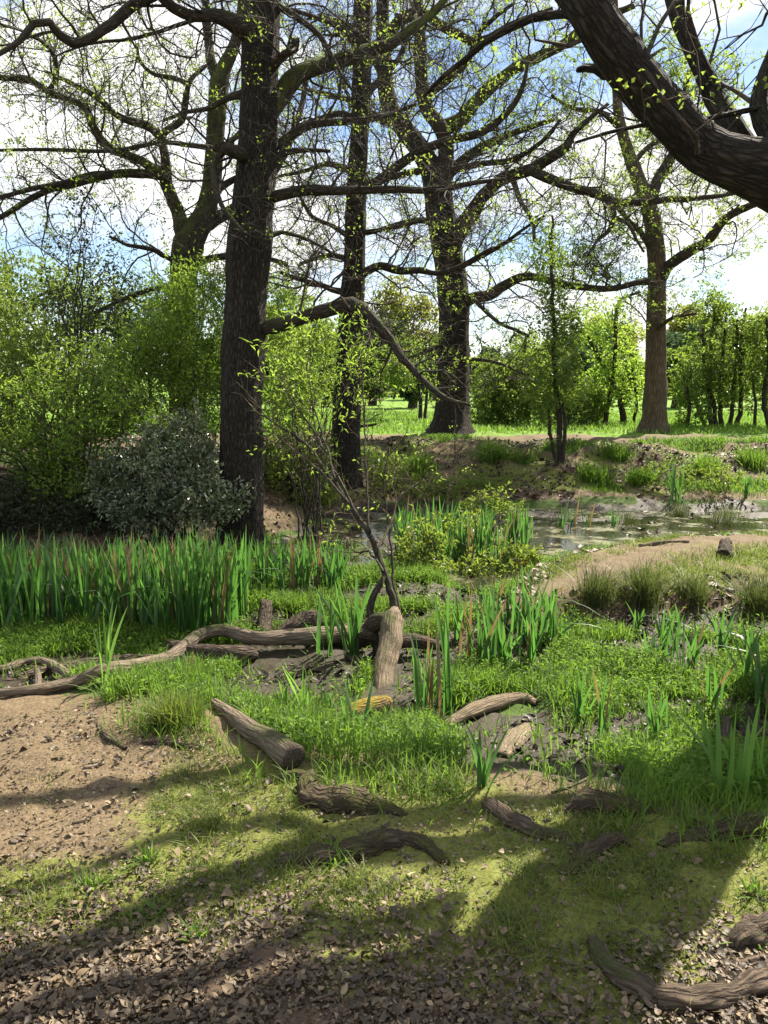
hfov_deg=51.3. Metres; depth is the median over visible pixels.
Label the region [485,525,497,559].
iris plant
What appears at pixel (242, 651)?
fallen log
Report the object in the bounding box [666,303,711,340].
distant tree
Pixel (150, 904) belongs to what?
weed
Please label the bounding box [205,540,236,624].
iris plant
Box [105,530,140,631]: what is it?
iris plant
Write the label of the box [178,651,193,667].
iris plant
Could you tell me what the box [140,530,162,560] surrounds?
iris plant
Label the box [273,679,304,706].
iris plant
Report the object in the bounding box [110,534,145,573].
iris plant
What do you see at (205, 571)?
iris plant
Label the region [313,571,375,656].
iris plant
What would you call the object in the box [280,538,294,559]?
iris plant
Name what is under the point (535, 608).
iris plant
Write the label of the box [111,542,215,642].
iris plant
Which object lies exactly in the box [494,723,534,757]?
flat log
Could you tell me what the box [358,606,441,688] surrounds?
dead tree
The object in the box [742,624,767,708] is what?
iris plant
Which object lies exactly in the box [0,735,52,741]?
tree root
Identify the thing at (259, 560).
iris plant
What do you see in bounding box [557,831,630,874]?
tree root
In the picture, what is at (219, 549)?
iris plant
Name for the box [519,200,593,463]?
young tree
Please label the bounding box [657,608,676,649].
iris plant
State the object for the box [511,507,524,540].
iris plant
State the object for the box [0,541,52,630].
iris plant
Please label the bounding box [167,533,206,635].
iris plant
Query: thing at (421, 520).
iris plant
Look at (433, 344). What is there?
distant tree
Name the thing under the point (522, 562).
bramble
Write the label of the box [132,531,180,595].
iris plant
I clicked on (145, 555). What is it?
iris plant
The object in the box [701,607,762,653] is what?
iris plant
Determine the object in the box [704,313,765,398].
distant tree
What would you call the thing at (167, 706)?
rush tussock
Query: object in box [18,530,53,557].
iris plant
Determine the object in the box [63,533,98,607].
iris plant
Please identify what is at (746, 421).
meadow grass
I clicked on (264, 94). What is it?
oak tree
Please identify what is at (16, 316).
hazel shrub
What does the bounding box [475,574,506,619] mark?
iris plant
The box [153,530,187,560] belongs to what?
iris plant
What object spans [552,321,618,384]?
distant tree
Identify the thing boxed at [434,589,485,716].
iris plant
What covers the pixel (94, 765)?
fallen stick
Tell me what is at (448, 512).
iris plant
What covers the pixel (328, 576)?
iris plant
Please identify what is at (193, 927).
weed
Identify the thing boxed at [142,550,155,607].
iris plant
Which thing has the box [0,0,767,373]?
sky
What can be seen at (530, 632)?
iris plant
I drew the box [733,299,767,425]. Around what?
young tree
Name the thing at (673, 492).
iris plant
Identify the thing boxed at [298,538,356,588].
iris plant
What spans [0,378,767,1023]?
ground
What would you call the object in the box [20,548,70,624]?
iris plant
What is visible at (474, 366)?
distant tree
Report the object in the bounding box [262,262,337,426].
hedge bush
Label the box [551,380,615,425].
bank bush
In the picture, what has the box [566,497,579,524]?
iris plant
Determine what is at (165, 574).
iris plant
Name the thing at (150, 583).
iris plant
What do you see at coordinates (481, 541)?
iris plant
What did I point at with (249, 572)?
iris plant
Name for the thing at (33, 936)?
fallen stick
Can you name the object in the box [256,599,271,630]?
broken stump
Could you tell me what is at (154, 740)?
bark strip
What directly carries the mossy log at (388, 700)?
on the ground at (46, 706)
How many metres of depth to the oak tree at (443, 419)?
15.07 m
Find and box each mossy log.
[337,695,393,718]
[445,692,539,725]
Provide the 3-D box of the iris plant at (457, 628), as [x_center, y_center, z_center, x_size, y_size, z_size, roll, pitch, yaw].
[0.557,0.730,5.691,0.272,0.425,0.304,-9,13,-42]
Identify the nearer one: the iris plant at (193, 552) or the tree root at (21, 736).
the tree root at (21, 736)
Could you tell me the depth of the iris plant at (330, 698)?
4.25 m
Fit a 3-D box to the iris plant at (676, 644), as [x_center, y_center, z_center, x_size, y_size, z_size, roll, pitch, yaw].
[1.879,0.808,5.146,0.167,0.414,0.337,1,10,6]
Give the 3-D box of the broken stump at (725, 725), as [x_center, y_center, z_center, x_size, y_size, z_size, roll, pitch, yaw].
[1.664,1.114,3.914,0.052,0.054,0.518,5,11,26]
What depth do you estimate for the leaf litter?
2.19 m
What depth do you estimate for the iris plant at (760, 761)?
3.23 m
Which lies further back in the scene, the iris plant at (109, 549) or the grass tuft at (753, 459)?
the grass tuft at (753, 459)
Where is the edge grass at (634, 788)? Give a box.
[29,684,767,864]
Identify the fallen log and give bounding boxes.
[12,654,181,677]
[163,639,258,663]
[278,610,324,629]
[333,623,371,646]
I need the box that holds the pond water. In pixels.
[251,508,767,588]
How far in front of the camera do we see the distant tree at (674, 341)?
46.07 m
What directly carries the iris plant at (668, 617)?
on the ground at (46, 706)
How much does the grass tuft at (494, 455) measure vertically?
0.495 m
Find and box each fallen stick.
[21,918,69,946]
[72,814,99,824]
[83,761,104,768]
[301,884,324,898]
[469,936,496,949]
[487,987,526,1000]
[551,773,594,792]
[638,540,689,546]
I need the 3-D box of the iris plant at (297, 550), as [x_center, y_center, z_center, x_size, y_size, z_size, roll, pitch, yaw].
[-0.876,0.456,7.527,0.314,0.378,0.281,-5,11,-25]
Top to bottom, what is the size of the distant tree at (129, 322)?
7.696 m
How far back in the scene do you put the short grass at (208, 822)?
2.58 m
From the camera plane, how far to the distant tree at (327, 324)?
46.56 m
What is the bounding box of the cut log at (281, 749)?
[210,698,304,769]
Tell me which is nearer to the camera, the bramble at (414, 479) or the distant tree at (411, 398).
the bramble at (414, 479)
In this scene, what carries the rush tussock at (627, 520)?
on the ground at (46, 706)
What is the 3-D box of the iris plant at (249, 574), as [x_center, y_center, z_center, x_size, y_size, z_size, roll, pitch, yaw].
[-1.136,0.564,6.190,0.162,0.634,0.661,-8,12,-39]
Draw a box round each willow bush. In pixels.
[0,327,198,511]
[57,235,263,478]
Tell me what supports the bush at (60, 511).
on the ground at (46, 706)
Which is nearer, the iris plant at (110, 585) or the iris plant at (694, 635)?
the iris plant at (694, 635)
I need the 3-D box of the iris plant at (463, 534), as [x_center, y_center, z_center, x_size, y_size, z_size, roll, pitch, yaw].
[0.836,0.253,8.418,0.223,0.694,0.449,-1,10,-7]
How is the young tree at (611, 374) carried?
on the ground at (46, 706)
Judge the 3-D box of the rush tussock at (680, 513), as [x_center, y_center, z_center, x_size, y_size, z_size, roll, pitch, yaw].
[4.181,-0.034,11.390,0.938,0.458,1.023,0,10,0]
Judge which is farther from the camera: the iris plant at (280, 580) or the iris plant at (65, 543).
the iris plant at (65, 543)
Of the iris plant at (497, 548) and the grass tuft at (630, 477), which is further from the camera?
the grass tuft at (630, 477)
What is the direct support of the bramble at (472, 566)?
on the ground at (46, 706)
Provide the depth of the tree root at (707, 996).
2.08 m
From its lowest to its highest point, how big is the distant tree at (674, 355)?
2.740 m
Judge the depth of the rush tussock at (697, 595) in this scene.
6.43 m
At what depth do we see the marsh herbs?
4.67 m
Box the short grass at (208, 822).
[0,707,767,1023]
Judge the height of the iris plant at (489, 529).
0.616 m
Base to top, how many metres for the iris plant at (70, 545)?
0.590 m
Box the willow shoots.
[262,313,388,542]
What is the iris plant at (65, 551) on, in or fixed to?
on the ground at (46, 706)
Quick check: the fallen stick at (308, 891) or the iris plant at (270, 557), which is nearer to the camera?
the fallen stick at (308, 891)
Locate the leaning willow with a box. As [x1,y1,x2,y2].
[228,298,445,617]
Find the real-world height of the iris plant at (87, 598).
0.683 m
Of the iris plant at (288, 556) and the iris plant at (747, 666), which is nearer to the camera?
the iris plant at (747, 666)
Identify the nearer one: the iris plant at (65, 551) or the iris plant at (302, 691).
the iris plant at (302, 691)
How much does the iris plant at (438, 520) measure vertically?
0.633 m
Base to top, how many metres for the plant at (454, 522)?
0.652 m
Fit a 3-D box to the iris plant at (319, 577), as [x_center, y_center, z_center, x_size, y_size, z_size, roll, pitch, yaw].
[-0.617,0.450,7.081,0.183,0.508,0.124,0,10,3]
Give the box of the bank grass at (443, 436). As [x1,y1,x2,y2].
[264,433,767,506]
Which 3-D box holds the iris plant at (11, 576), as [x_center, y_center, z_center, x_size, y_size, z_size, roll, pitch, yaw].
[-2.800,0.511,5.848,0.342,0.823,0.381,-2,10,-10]
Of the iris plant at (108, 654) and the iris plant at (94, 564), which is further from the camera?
the iris plant at (94, 564)
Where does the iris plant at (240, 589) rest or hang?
on the ground at (46, 706)
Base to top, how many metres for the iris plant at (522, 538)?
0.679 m
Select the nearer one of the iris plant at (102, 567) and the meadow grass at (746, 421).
the iris plant at (102, 567)
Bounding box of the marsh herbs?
[0,531,767,804]
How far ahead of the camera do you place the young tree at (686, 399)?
18.20 m
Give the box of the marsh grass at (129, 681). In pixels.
[0,530,767,815]
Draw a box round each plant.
[0,526,28,624]
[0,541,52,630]
[0,543,35,628]
[0,548,12,604]
[0,570,13,625]
[2,532,11,555]
[3,537,37,616]
[9,545,56,597]
[12,544,36,569]
[13,536,106,620]
[17,538,40,578]
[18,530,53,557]
[20,526,40,617]
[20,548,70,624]
[25,526,70,563]
[36,538,66,611]
[40,533,76,555]
[42,538,82,627]
[46,534,81,605]
[49,553,69,620]
[51,534,140,621]
[51,541,99,614]
[52,529,87,566]
[55,533,71,568]
[56,535,91,559]
[62,542,90,598]
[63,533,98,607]
[64,544,111,622]
[72,534,100,600]
[74,536,112,593]
[84,544,111,597]
[86,551,118,603]
[87,596,127,689]
[91,547,109,617]
[93,542,122,616]
[94,534,136,570]
[99,536,128,575]
[103,556,162,618]
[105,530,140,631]
[105,536,153,571]
[106,543,150,621]
[108,541,148,607]
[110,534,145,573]
[111,532,132,572]
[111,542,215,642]
[122,534,155,596]
[123,531,144,630]
[125,533,177,641]
[129,538,160,595]
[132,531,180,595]
[133,539,172,628]
[136,546,163,580]
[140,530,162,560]
[141,539,164,606]
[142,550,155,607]
[148,540,194,625]
[148,552,187,587]
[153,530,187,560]
[153,550,176,626]
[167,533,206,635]
[167,535,185,598]
[168,530,208,606]
[169,530,193,569]
[170,529,207,632]
[174,533,220,568]
[176,528,224,560]
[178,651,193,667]
[183,545,213,626]
[186,517,230,617]
[187,538,220,572]
[193,537,237,640]
[195,528,214,566]
[195,535,277,577]
[196,524,226,625]
[201,533,264,619]
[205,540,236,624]
[209,533,237,608]
[210,548,231,620]
[212,536,224,567]
[214,531,247,623]
[214,545,266,589]
[218,533,252,599]
[219,534,252,615]
[219,550,248,609]
[240,536,260,558]
[242,549,256,588]
[249,540,281,575]
[249,547,287,589]
[253,532,284,578]
[253,543,269,581]
[256,538,280,586]
[272,530,289,571]
[272,541,310,571]
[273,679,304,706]
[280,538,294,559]
[281,664,330,705]
[288,538,334,563]
[289,528,308,594]
[289,530,315,577]
[289,537,322,591]
[294,548,332,583]
[296,575,344,661]
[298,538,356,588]
[304,536,324,589]
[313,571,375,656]
[315,685,343,708]
[317,543,340,592]
[317,545,344,579]
[320,547,368,586]
[324,532,343,562]
[331,671,391,732]
[336,538,358,578]
[391,505,412,548]
[392,511,413,552]
[393,508,420,551]
[395,510,416,555]
[397,495,413,539]
[397,505,405,533]
[402,629,490,704]
[404,522,417,562]
[410,512,468,559]
[412,501,420,533]
[412,506,495,555]
[413,617,441,718]
[414,507,424,537]
[423,496,457,532]
[423,508,452,560]
[424,503,436,554]
[432,515,459,562]
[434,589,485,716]
[438,496,461,538]
[444,501,462,536]
[449,505,470,561]
[450,585,487,640]
[454,590,505,663]
[458,514,469,561]
[458,591,485,661]
[462,498,501,541]
[464,569,507,635]
[464,720,522,790]
[470,513,488,546]
[471,520,482,563]
[472,515,495,559]
[472,582,521,663]
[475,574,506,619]
[476,509,511,557]
[482,575,517,629]
[483,512,512,559]
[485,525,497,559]
[489,613,534,659]
[497,578,526,630]
[499,528,508,559]
[502,606,555,668]
[504,504,521,540]
[504,516,513,539]
[506,503,527,540]
[507,602,532,648]
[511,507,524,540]
[511,592,600,654]
[513,504,533,560]
[519,594,545,641]
[520,574,564,628]
[521,565,569,618]
[522,507,532,537]
[522,585,565,645]
[532,608,583,643]
[540,584,602,619]
[553,502,575,527]
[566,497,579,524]
[568,667,601,724]
[580,502,595,526]
[592,664,614,739]
[607,507,619,526]
[625,601,699,636]
[636,681,668,747]
[644,630,686,656]
[652,602,680,640]
[654,602,685,630]
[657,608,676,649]
[663,460,688,503]
[665,609,697,669]
[672,693,765,801]
[682,629,754,670]
[683,645,738,711]
[689,616,705,652]
[689,623,765,647]
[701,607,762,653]
[719,619,762,680]
[734,700,767,795]
[740,469,767,497]
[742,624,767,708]
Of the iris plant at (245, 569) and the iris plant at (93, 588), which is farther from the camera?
the iris plant at (245, 569)
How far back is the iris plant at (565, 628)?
5.75 m
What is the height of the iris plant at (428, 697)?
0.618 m
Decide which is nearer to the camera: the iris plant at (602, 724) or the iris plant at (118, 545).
the iris plant at (602, 724)
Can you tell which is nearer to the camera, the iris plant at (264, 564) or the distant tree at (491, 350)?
the iris plant at (264, 564)
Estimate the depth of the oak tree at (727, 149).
3.51 m
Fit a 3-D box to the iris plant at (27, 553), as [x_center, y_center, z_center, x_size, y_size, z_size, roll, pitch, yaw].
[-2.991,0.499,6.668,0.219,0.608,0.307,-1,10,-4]
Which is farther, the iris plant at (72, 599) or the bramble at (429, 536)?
the bramble at (429, 536)
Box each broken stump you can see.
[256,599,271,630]
[716,537,733,558]
[720,715,730,746]
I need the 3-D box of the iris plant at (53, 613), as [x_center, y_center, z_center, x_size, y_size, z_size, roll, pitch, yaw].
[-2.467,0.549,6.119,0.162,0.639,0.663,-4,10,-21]
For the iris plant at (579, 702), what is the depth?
4.32 m
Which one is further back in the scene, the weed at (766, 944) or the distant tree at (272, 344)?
the distant tree at (272, 344)
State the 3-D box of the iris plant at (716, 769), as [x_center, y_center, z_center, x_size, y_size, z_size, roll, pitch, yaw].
[1.291,0.919,3.141,0.364,0.456,0.181,5,11,27]
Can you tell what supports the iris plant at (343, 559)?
on the ground at (46, 706)
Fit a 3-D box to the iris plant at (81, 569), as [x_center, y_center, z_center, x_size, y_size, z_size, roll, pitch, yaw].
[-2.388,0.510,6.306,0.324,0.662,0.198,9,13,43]
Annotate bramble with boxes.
[361,447,400,476]
[368,458,443,496]
[393,516,458,573]
[405,466,478,504]
[445,546,514,576]
[458,465,511,492]
[459,481,524,531]
[493,537,547,572]
[509,443,538,464]
[509,545,543,570]
[634,453,697,487]
[684,459,746,497]
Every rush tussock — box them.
[118,681,229,735]
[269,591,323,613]
[564,556,647,613]
[598,549,711,615]
[614,505,652,526]
[655,498,705,517]
[672,563,724,609]
[688,499,754,526]
[708,565,767,620]
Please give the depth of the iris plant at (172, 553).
6.15 m
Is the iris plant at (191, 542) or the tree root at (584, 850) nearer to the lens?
the tree root at (584, 850)
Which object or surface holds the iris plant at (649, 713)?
on the ground at (46, 706)
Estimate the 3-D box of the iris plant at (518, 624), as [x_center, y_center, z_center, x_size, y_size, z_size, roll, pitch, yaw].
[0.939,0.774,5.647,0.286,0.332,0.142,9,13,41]
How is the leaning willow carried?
on the ground at (46, 706)
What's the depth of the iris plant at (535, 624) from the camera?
5.51 m
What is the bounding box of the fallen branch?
[0,624,349,696]
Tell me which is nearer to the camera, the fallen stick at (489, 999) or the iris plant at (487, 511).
the fallen stick at (489, 999)
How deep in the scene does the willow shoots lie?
9.38 m
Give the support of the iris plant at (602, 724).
on the ground at (46, 706)
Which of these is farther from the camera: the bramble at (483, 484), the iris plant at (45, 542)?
the bramble at (483, 484)
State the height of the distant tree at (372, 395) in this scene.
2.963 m
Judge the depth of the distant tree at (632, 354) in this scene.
34.48 m
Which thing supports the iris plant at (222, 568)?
on the ground at (46, 706)
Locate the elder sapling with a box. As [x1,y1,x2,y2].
[13,182,150,461]
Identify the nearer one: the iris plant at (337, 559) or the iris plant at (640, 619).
the iris plant at (640, 619)
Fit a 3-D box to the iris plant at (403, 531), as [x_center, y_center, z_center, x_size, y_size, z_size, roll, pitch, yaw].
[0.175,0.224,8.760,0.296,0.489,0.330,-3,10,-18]
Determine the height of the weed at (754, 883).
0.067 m
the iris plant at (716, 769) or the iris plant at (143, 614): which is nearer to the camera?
the iris plant at (716, 769)
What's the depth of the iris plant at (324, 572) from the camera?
7.16 m
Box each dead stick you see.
[2,676,32,680]
[95,721,127,749]
[735,730,767,737]
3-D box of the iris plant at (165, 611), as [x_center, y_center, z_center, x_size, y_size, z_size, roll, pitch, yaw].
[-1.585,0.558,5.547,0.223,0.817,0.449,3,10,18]
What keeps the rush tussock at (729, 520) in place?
on the ground at (46, 706)
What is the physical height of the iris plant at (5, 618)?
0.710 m
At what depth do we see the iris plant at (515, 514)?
9.56 m
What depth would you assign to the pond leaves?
10.47 m
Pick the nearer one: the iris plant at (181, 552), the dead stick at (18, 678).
the dead stick at (18, 678)
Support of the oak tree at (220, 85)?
on the ground at (46, 706)
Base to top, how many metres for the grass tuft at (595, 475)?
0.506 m
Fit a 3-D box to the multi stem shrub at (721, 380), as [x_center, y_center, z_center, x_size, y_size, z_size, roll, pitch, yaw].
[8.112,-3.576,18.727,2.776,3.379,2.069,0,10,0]
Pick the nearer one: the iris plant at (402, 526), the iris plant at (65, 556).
the iris plant at (65, 556)
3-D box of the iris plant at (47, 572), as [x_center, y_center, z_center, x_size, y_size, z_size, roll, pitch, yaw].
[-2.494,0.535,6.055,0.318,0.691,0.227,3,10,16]
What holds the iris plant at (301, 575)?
on the ground at (46, 706)
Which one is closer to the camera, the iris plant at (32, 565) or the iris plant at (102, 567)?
the iris plant at (32, 565)
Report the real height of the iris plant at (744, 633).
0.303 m
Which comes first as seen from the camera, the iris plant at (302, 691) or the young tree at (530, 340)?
the iris plant at (302, 691)
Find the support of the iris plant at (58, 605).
on the ground at (46, 706)
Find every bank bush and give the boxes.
[469,334,580,426]
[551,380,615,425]
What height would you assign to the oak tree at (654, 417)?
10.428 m
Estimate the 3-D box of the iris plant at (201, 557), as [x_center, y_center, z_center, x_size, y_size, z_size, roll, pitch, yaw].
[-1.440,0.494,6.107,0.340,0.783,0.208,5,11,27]
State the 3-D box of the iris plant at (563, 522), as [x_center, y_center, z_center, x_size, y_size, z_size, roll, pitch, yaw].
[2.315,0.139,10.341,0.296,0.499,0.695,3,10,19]
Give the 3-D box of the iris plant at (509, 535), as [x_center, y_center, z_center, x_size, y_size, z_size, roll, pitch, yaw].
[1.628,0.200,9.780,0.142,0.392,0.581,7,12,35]
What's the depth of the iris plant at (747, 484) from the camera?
12.20 m
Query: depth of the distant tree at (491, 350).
48.61 m
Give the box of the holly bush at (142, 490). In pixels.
[76,396,262,544]
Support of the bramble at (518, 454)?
on the ground at (46, 706)
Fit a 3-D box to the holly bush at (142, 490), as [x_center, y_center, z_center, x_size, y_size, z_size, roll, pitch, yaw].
[-2.309,-0.411,8.635,1.613,1.662,2.005,-8,12,-39]
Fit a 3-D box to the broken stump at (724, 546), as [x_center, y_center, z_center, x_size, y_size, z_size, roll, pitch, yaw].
[3.196,0.351,7.470,0.146,0.184,0.449,5,11,26]
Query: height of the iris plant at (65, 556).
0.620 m
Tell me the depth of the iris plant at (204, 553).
6.58 m
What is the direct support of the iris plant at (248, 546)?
on the ground at (46, 706)
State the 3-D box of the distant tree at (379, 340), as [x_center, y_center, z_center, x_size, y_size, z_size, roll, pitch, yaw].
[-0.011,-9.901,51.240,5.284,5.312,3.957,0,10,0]
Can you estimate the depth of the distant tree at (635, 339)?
59.78 m
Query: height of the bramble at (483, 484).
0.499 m
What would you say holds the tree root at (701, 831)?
on the ground at (46, 706)
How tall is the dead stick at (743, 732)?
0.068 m
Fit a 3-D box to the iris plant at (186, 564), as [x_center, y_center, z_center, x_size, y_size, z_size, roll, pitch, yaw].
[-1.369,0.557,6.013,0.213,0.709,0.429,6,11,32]
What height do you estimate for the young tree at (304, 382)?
2.062 m
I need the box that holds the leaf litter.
[0,704,767,1023]
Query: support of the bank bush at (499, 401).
on the ground at (46, 706)
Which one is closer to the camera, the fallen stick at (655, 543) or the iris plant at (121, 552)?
the iris plant at (121, 552)
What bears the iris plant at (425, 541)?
on the ground at (46, 706)
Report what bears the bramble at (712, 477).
on the ground at (46, 706)
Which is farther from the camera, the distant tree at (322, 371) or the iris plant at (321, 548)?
the distant tree at (322, 371)
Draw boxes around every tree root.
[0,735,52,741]
[268,828,450,888]
[278,769,408,816]
[481,797,571,840]
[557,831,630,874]
[562,787,655,818]
[587,935,767,1015]
[657,809,767,848]
[710,952,767,973]
[726,911,767,951]
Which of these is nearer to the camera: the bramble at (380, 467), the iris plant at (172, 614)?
the iris plant at (172, 614)
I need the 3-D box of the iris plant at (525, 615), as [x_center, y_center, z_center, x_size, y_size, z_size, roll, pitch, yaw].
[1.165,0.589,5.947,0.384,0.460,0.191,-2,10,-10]
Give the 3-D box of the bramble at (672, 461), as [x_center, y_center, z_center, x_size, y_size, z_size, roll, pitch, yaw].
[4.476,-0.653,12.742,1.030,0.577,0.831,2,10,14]
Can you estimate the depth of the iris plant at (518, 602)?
5.75 m
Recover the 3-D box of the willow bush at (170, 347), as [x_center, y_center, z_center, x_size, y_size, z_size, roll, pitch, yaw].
[-2.714,-1.848,10.160,2.536,3.241,1.760,2,10,9]
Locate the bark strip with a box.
[142,736,195,748]
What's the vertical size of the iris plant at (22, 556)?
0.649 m
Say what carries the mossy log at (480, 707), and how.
on the ground at (46, 706)
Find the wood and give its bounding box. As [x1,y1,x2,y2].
[2,327,641,389]
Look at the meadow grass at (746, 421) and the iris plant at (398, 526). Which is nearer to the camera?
the iris plant at (398, 526)
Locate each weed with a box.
[55,852,138,895]
[99,833,164,884]
[121,883,174,922]
[174,912,215,945]
[319,835,354,873]
[714,927,767,951]
[734,868,767,904]
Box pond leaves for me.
[274,496,764,562]
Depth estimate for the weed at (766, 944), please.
2.26 m
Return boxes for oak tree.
[0,0,342,442]
[0,0,539,558]
[210,0,579,489]
[229,0,733,434]
[422,0,767,281]
[493,0,767,433]
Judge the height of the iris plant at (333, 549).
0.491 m
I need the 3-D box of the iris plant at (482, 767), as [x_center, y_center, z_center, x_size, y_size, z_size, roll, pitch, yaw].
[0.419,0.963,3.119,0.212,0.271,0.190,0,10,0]
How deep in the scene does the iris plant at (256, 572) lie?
6.98 m
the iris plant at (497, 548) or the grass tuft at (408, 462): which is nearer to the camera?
the iris plant at (497, 548)
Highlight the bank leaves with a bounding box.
[17,431,767,636]
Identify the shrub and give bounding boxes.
[0,252,62,452]
[0,307,190,520]
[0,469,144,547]
[262,403,350,515]
[668,285,767,426]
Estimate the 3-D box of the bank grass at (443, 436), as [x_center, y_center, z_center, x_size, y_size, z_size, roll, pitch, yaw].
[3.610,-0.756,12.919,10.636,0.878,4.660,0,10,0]
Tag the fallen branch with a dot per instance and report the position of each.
(301, 636)
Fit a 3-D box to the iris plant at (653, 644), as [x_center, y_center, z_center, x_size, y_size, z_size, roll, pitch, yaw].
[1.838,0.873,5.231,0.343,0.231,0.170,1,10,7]
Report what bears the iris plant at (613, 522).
on the ground at (46, 706)
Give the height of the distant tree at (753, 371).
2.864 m
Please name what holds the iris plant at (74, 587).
on the ground at (46, 706)
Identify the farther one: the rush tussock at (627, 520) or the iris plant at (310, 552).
the rush tussock at (627, 520)
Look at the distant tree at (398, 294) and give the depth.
57.98 m
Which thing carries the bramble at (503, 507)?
on the ground at (46, 706)
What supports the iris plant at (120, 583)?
on the ground at (46, 706)
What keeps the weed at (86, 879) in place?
on the ground at (46, 706)
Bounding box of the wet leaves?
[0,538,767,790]
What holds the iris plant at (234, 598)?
on the ground at (46, 706)
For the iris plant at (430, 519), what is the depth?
8.62 m
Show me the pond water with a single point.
(560, 537)
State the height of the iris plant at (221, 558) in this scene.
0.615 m
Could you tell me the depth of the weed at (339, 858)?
2.67 m
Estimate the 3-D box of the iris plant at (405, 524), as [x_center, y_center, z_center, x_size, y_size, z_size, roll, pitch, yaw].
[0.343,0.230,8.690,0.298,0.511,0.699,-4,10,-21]
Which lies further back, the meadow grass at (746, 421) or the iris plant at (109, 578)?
the meadow grass at (746, 421)
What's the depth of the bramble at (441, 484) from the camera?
11.98 m
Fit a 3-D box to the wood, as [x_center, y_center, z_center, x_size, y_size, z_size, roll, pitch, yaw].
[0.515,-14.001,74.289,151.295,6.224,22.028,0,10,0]
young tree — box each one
[272,336,325,425]
[368,332,436,420]
[503,324,547,418]
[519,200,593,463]
[562,275,647,424]
[666,361,716,427]
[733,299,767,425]
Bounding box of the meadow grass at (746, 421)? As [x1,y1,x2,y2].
[2,409,767,434]
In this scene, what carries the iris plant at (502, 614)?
on the ground at (46, 706)
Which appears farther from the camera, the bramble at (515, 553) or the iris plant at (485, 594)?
the bramble at (515, 553)
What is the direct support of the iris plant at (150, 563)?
on the ground at (46, 706)
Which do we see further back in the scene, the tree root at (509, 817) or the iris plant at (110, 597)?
the iris plant at (110, 597)
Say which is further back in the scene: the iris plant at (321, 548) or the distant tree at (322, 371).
the distant tree at (322, 371)
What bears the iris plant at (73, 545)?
on the ground at (46, 706)
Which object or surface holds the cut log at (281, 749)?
on the ground at (46, 706)
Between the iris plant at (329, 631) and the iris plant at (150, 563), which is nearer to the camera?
the iris plant at (329, 631)
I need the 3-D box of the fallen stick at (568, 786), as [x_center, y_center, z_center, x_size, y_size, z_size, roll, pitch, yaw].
[0.779,1.102,3.240,0.036,0.060,0.333,9,13,43]
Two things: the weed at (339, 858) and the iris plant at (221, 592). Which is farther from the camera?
the iris plant at (221, 592)
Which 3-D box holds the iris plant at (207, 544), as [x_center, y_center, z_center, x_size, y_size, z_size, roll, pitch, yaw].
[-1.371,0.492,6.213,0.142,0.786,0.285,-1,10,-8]
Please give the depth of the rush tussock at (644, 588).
6.31 m
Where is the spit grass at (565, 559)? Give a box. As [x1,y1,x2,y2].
[513,529,767,608]
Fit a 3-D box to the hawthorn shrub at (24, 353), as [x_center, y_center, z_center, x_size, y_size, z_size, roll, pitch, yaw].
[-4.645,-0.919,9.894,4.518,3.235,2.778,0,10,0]
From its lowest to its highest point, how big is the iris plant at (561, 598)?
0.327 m
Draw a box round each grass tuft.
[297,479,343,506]
[397,451,445,477]
[466,439,516,468]
[571,458,621,485]
[586,438,638,463]
[617,465,664,488]
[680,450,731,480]
[729,442,767,472]
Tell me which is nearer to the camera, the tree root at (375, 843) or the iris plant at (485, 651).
the tree root at (375, 843)
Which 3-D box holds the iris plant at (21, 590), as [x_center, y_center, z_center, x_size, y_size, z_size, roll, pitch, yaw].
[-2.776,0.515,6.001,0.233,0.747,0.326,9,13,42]
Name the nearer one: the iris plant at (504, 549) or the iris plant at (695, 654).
the iris plant at (695, 654)
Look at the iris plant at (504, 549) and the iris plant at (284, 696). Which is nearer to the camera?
the iris plant at (284, 696)
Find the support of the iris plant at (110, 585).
on the ground at (46, 706)
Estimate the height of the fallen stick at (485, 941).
0.015 m
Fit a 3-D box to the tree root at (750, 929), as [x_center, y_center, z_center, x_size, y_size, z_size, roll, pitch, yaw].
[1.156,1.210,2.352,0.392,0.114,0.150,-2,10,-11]
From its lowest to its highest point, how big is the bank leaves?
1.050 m
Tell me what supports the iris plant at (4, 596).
on the ground at (46, 706)
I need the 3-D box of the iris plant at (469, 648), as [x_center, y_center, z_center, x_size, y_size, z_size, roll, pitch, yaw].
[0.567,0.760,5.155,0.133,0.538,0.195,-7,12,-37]
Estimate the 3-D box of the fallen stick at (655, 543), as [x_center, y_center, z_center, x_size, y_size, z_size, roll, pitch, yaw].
[2.759,0.309,7.910,0.536,0.057,0.079,-2,10,-10]
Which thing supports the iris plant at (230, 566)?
on the ground at (46, 706)
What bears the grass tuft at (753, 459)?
on the ground at (46, 706)
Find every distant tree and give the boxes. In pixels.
[0,247,142,377]
[25,271,204,385]
[197,333,220,395]
[262,303,300,399]
[262,352,293,408]
[296,317,337,363]
[302,357,335,406]
[361,344,394,404]
[362,274,438,345]
[362,316,423,380]
[383,358,437,407]
[406,334,438,399]
[469,355,497,404]
[477,345,516,365]
[515,339,571,360]
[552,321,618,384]
[557,346,606,405]
[583,310,645,357]
[601,349,644,405]
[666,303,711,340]
[666,323,718,362]
[666,346,700,408]
[700,354,744,405]
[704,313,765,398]
[743,343,767,403]
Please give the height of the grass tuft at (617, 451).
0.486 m
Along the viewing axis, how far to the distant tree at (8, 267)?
43.34 m

